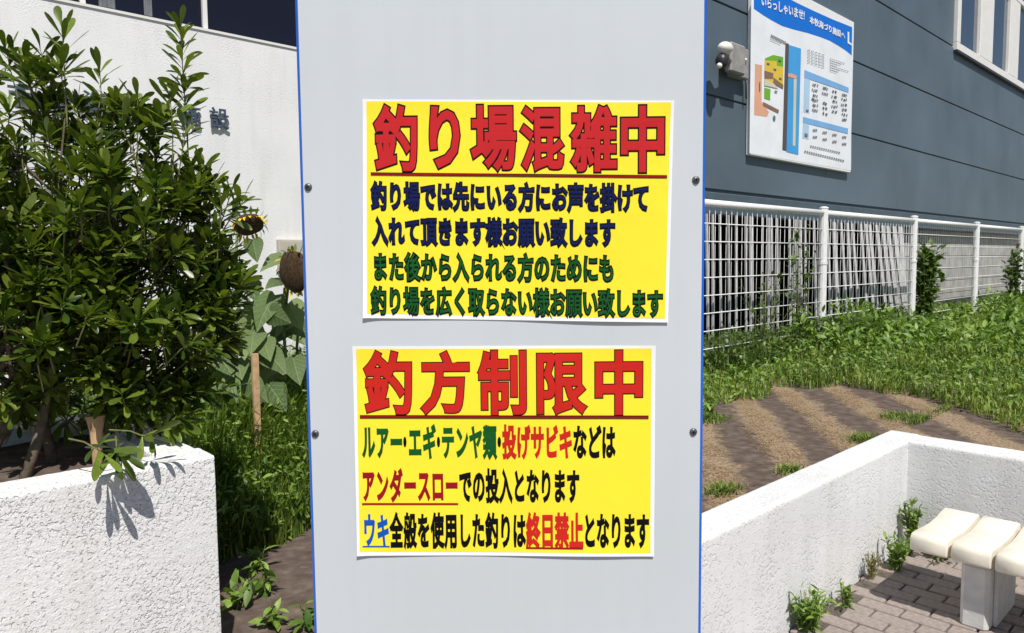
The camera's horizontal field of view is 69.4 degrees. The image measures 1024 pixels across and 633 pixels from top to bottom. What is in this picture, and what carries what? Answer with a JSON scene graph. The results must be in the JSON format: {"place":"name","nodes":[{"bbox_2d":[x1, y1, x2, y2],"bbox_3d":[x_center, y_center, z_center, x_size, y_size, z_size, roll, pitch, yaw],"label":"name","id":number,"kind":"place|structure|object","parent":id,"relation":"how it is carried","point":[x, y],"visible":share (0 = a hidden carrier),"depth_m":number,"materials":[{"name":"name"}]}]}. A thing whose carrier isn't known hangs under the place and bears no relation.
{"place":"outdoors","nodes":[
{"label":"outdoors","id":0,"kind":"place"},
{"bbox_2d":[0,0,305,392],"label":"white building","id":1,"kind":"structure","parent":0,"point":[246,59],"depth_m":6.93,"materials":[{"name":"paint"}]},
{"bbox_2d":[86,0,202,27],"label":"window","id":2,"kind":"structure","parent":1,"relation":"in","point":[159,7],"depth_m":6.62,"materials":[{"name":"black glass"}]},
{"bbox_2d":[207,0,295,46],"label":"window","id":3,"kind":"structure","parent":1,"relation":"in","point":[274,21],"depth_m":7.21,"materials":[{"name":"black glass"}]},
{"bbox_2d":[276,239,302,272],"bbox_3d":[-2.154,-0.619,7.522,0.477,0.333,0.077,-5,6,-43],"label":"electric box","id":4,"kind":"object","parent":1,"relation":"attached to","point":[283,244],"visible":0.26,"depth_m":7.38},
{"bbox_2d":[0,338,310,562],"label":"garden grass","id":5,"kind":"structure","parent":0,"point":[277,534],"depth_m":4.79,"materials":[{"name":"green plant"}]},
{"bbox_2d":[218,527,313,632],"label":"garden soil","id":6,"kind":"structure","parent":0,"point":[290,561],"depth_m":3.96,"materials":[{"name":"brown soil"}]},
{"bbox_2d":[192,295,240,405],"bbox_3d":[-2.143,0.550,5.225,0.473,1.609,0.353,2,5,35],"label":"sunflower","id":7,"kind":"object","parent":6,"relation":"on","point":[226,369],"visible":0.09,"depth_m":5.18,"materials":[{"name":"green plant"}]},
{"bbox_2d":[197,301,263,380],"bbox_3d":[-2.161,0.518,5.715,0.512,1.593,0.360,2,5,34],"label":"sunflower","id":8,"kind":"object","parent":6,"relation":"on","point":[248,324],"visible":0.04,"depth_m":5.69,"materials":[{"name":"green plant"}]},
{"bbox_2d":[221,569,254,610],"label":"seedling","id":9,"kind":"object","parent":6,"relation":"on","point":[245,595],"visible":1,"depth_m":3.72,"materials":[{"name":"green plant"}]},
{"bbox_2d":[209,206,268,341],"bbox_3d":[-1.997,0.263,5.524,0.456,2.131,0.653,-5,6,-43],"label":"sunflower","id":10,"kind":"object","parent":6,"relation":"on","point":[254,245],"visible":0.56,"depth_m":5.39,"materials":[{"name":"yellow plant"}]},
{"bbox_2d":[209,300,291,411],"bbox_3d":[-1.917,0.609,5.366,0.470,1.464,0.463,3,5,36],"label":"sunflower","id":11,"kind":"object","parent":6,"relation":"on","point":[261,343],"visible":0.62,"depth_m":5.38,"materials":[{"name":"green plant"}]},
{"bbox_2d":[251,353,261,456],"bbox_3d":[-1.735,0.795,5.041,0.044,1.091,0.026,-5,6,-43],"label":"wooden stake","id":12,"kind":"object","parent":6,"relation":"on","point":[255,377],"visible":0.5,"depth_m":5.01,"materials":[{"name":"brown wood"}]},
{"bbox_2d":[236,545,278,579],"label":"seedling","id":13,"kind":"object","parent":6,"relation":"on","point":[256,553],"visible":0.75,"depth_m":4.14,"materials":[{"name":"green plant"}]},
{"bbox_2d":[241,558,282,597],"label":"seedling","id":14,"kind":"object","parent":6,"relation":"on","point":[260,584],"visible":0.98,"depth_m":3.85,"materials":[{"name":"green plant"}]},
{"bbox_2d":[248,598,288,631],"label":"seedling","id":15,"kind":"object","parent":6,"relation":"on","point":[274,620],"visible":0.98,"depth_m":3.50,"materials":[{"name":"green plant"}]},
{"bbox_2d":[249,244,305,398],"bbox_3d":[-1.663,0.407,5.374,0.484,1.858,0.639,-2,5,-21],"label":"sunflower","id":16,"kind":"object","parent":6,"relation":"on","point":[290,271],"visible":0.73,"depth_m":5.44,"materials":[{"name":"green plant"}]},
{"bbox_2d":[250,326,305,400],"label":"sunflower","id":17,"kind":"object","parent":6,"relation":"on","point":[301,341],"visible":0.02,"depth_m":5.99,"materials":[{"name":"green plant"}]},
{"bbox_2d":[260,324,306,418],"bbox_3d":[-1.649,0.662,5.596,0.458,1.316,0.438,-5,6,-43],"label":"sunflower","id":18,"kind":"object","parent":6,"relation":"on","point":[276,332],"visible":0.23,"depth_m":5.58,"materials":[{"name":"green plant"}]},
{"bbox_2d":[287,600,313,632],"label":"seedling","id":19,"kind":"object","parent":6,"relation":"on","point":[308,616],"visible":0.87,"depth_m":3.44,"materials":[{"name":"green plant"}]},
{"bbox_2d":[702,356,1022,512],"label":"lawn soil","id":20,"kind":"structure","parent":0,"point":[744,458],"depth_m":4.99,"materials":[{"name":"brown soil"}]},
{"bbox_2d":[702,388,934,507],"bbox_3d":[1.552,1.035,4.937,3.973,0.596,1.542,-5,6,-43],"label":"dead straw","id":21,"kind":"object","parent":20,"relation":"on","point":[810,408],"visible":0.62,"depth_m":4.82,"materials":[{"name":"beige plant"}]},
{"bbox_2d":[703,302,951,376],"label":"fence weeds","id":22,"kind":"object","parent":20,"relation":"on","point":[738,351],"visible":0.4,"depth_m":7.86,"materials":[{"name":"green plant"}]},
{"bbox_2d":[702,402,960,497],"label":"grass tufts","id":23,"kind":"object","parent":20,"relation":"on","point":[721,487],"visible":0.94,"depth_m":4.64,"materials":[{"name":"green plant"}]},
{"bbox_2d":[703,288,1023,433],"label":"lawn grass","id":24,"kind":"structure","parent":20,"relation":"on","point":[895,382],"depth_m":6.67,"materials":[{"name":"green plant"}]},
{"bbox_2d":[915,236,947,320],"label":"climbing shrub","id":25,"kind":"object","parent":20,"relation":"on","point":[928,259],"visible":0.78,"depth_m":11.28,"materials":[{"name":"green plant"}]},
{"bbox_2d":[790,545,1023,632],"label":"pavement","id":26,"kind":"structure","parent":0,"point":[920,592],"depth_m":3.63,"materials":[{"name":"grey brick"}]},
{"bbox_2d":[295,0,706,632],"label":"sign stand","id":27,"kind":"object","parent":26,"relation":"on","point":[351,54],"visible":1,"depth_m":1.43,"materials":[{"name":"grey metal"}]},
{"bbox_2d":[352,346,655,556],"bbox_3d":[-0.014,0.266,1.450,0.590,0.424,0.007,-1,4,0],"label":"poster","id":28,"kind":"object","parent":27,"relation":"attached to","point":[509,450],"visible":1,"depth_m":1.45,"materials":[{"name":"yellow paper"}]},
{"bbox_2d":[362,99,673,322],"bbox_3d":[0.010,-0.200,1.415,0.599,0.430,0.006,-1,4,0],"label":"poster","id":29,"kind":"object","parent":27,"relation":"attached to","point":[548,210],"visible":1,"depth_m":1.42,"materials":[{"name":"yellow paper"}]},
{"bbox_2d":[788,583,836,632],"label":"weed","id":30,"kind":"object","parent":26,"relation":"on","point":[810,614],"visible":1,"depth_m":3.36,"materials":[{"name":"green plant"}]},
{"bbox_2d":[835,578,858,609],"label":"weed","id":31,"kind":"object","parent":26,"relation":"on","point":[845,591],"visible":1,"depth_m":3.61,"materials":[{"name":"green plant"}]},
{"bbox_2d":[863,552,880,579],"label":"weed","id":32,"kind":"object","parent":26,"relation":"on","point":[871,568],"visible":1,"depth_m":3.91,"materials":[{"name":"beige plant"}]},
{"bbox_2d":[880,531,909,572],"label":"weed","id":33,"kind":"object","parent":26,"relation":"on","point":[897,556],"visible":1,"depth_m":4.02,"materials":[{"name":"green plant"}]},
{"bbox_2d":[897,497,928,554],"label":"weed","id":34,"kind":"object","parent":26,"relation":"on","point":[909,524],"visible":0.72,"depth_m":4.26,"materials":[{"name":"green plant"}]},
{"bbox_2d":[930,554,950,560],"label":"weed","id":35,"kind":"object","parent":26,"relation":"on","point":[937,557],"visible":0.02,"depth_m":4.16,"materials":[{"name":"green plant"}]},
{"bbox_2d":[910,508,1023,630],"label":"bench","id":36,"kind":"object","parent":26,"relation":"on","point":[987,552],"visible":1,"depth_m":3.40,"materials":[{"name":"grey concrete"}]},
{"bbox_2d":[917,389,1023,450],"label":"bare soil patch","id":37,"kind":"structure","parent":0,"point":[965,426],"depth_m":4.81,"materials":[{"name":"soil"}]},
{"label":"ground","id":38,"kind":"structure","parent":0,"visible":0},
{"bbox_2d":[0,412,220,632],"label":"planter","id":39,"kind":"object","parent":38,"relation":"on","point":[107,551],"visible":0.81,"depth_m":2.74,"materials":[{"name":"white paint"}]},
{"bbox_2d":[0,4,265,480],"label":"broadleaf bush","id":40,"kind":"object","parent":39,"relation":"in","point":[72,277],"visible":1,"depth_m":3.11,"materials":[{"name":"green plant"}]},
{"bbox_2d":[701,430,1023,632],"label":"wall","id":41,"kind":"structure","parent":38,"relation":"on","point":[822,524],"depth_m":3.70,"materials":[{"name":"white paint"}]},
{"label":"far lawn ground","id":42,"kind":"structure","parent":0,"visible":0},
{"bbox_2d":[703,199,1023,352],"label":"fence","id":43,"kind":"object","parent":42,"relation":"on","point":[823,212],"visible":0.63,"depth_m":9.42,"materials":[{"name":"white metal"}]},
{"bbox_2d":[739,271,805,347],"bbox_3d":[2.695,0.003,8.052,0.858,1.059,0.602,-2,4,-16],"label":"climbing vine","id":44,"kind":"object","parent":43,"relation":"attached to","point":[762,312],"visible":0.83,"depth_m":8.00,"materials":[{"name":"green plant"}]},
{"bbox_2d":[781,224,818,340],"bbox_3d":[3.314,-0.291,8.562,0.426,1.555,0.395,-2,5,-18],"label":"climbing vine","id":45,"kind":"object","parent":43,"relation":"attached to","point":[806,276],"visible":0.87,"depth_m":8.57,"materials":[{"name":"green plant"}]},
{"bbox_2d":[704,0,1023,340],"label":"slate building","id":46,"kind":"structure","parent":42,"relation":"on","point":[937,129],"depth_m":13.32,"materials":[{"name":"grey metal"}]},
{"bbox_2d":[715,41,748,98],"bbox_3d":[2.573,-2.931,8.643,0.214,0.577,1.092,2,5,29],"label":"wall lamp","id":47,"kind":"object","parent":46,"relation":"attached to","point":[732,59],"visible":1,"depth_m":8.61,"materials":[{"name":"white plastic"}]},
{"bbox_2d":[746,0,853,172],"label":"guide board","id":48,"kind":"object","parent":46,"relation":"attached to","point":[799,92],"visible":1,"depth_m":10.01,"materials":[{"name":"white paint"}]},
{"bbox_2d":[952,0,1023,93],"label":"window","id":49,"kind":"structure","parent":46,"relation":"in","point":[988,34],"depth_m":16.26,"materials":[{"name":"white glass"}]},
{"bbox_2d":[790,286,1023,355],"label":"tall weeds","id":50,"kind":"object","parent":42,"relation":"on","point":[900,323],"visible":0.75,"depth_m":8.52,"materials":[{"name":"green plant"}]},
{"bbox_2d":[1000,243,1023,302],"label":"climbing shrub","id":51,"kind":"object","parent":42,"relation":"on","point":[1013,277],"visible":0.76,"depth_m":14.81,"materials":[{"name":"green plant"}]}
]}

